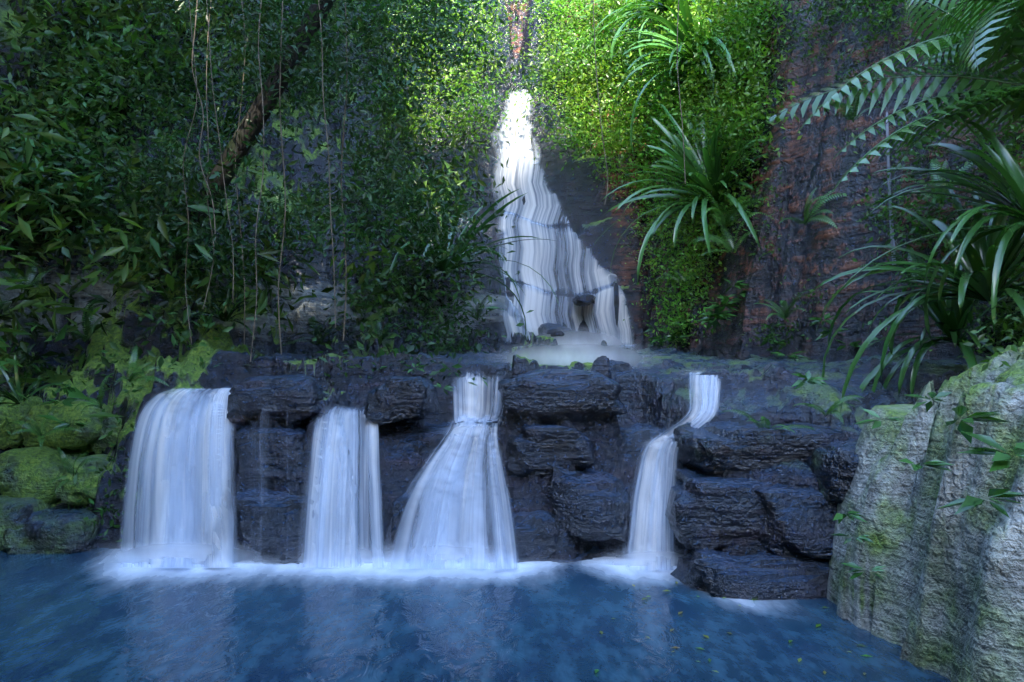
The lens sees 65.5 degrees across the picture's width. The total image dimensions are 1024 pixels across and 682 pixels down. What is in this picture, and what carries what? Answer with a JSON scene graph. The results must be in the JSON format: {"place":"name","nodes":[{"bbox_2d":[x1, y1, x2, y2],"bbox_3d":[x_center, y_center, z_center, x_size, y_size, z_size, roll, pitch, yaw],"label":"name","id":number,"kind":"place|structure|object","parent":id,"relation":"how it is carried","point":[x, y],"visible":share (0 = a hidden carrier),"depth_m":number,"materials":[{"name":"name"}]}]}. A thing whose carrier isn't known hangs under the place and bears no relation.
{"place":"outdoors","nodes":[
{"label":"outdoors","id":0,"kind":"place"},
{"bbox_2d":[0,548,950,681],"bbox_3d":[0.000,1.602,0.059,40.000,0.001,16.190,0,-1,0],"label":"pool water","id":1,"kind":"structure","parent":0,"point":[101,615],"depth_m":4.75,"materials":[{"name":"blue liquid"}]},
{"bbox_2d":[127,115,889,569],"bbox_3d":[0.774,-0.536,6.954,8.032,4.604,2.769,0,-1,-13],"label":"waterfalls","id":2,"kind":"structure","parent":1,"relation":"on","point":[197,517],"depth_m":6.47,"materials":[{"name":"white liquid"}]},
{"bbox_2d":[595,582,872,674],"bbox_3d":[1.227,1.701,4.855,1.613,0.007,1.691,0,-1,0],"label":"floating leaves","id":3,"kind":"object","parent":1,"relation":"on","point":[709,659],"visible":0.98,"depth_m":4.44,"materials":[{"name":"green plant"}]},
{"bbox_2d":[0,0,1023,681],"bbox_3d":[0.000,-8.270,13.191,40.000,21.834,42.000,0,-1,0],"label":"rock cliff","id":4,"kind":"structure","parent":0,"point":[944,596],"depth_m":8.52,"materials":[{"name":"grey stone"}]},
{"bbox_2d":[9,0,335,288],"bbox_3d":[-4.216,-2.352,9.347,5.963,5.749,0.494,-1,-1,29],"label":"leaning tree","id":5,"kind":"object","parent":4,"relation":"on","point":[255,109],"visible":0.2,"depth_m":8.49,"materials":[{"name":"brown plant"}]},
{"bbox_2d":[67,0,523,320],"bbox_3d":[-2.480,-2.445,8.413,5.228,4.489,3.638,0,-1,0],"label":"ivy","id":6,"kind":"object","parent":4,"relation":"on","point":[366,43],"visible":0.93,"depth_m":8.23,"materials":[{"name":"green plant"}]},
{"bbox_2d":[142,335,676,565],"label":"foam","id":7,"kind":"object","parent":4,"relation":"on","point":[587,351],"depth_m":6.27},
{"bbox_2d":[0,232,858,599],"bbox_3d":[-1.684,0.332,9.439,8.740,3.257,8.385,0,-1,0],"label":"rocks","id":8,"kind":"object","parent":4,"relation":"on","point":[706,516],"depth_m":6.41,"materials":[{"name":"grey stone"}]},
{"bbox_2d":[183,0,685,361],"bbox_3d":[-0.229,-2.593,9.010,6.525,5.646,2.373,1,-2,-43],"label":"hanging vines","id":9,"kind":"object","parent":4,"relation":"on","point":[193,39],"visible":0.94,"depth_m":7.70,"materials":[{"name":"green plant"}]},
{"bbox_2d":[0,0,1023,553],"bbox_3d":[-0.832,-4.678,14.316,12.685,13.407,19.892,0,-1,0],"label":"foliage","id":10,"kind":"object","parent":4,"relation":"on","point":[56,146],"visible":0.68,"depth_m":10.11,"materials":[{"name":"green plant"}]},
{"bbox_2d":[0,0,1023,493],"bbox_3d":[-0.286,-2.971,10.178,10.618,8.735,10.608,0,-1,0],"label":"fern","id":11,"kind":"object","parent":4,"relation":"on","point":[990,264],"visible":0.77,"depth_m":6.53,"materials":[{"name":"green plant"}]},
{"bbox_2d":[41,278,1023,579],"bbox_3d":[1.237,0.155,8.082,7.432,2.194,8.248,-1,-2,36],"label":"small plants","id":12,"kind":"object","parent":4,"relation":"on","point":[1001,460],"visible":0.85,"depth_m":3.94,"materials":[{"name":"green plant"}]},
{"bbox_2d":[498,90,631,346],"bbox_3d":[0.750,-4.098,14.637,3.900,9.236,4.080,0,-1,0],"label":"waterfall water","id":13,"kind":"structure","parent":4,"relation":"on","point":[535,254],"depth_m":13.95,"materials":[{"name":"white liquid"}]}
]}

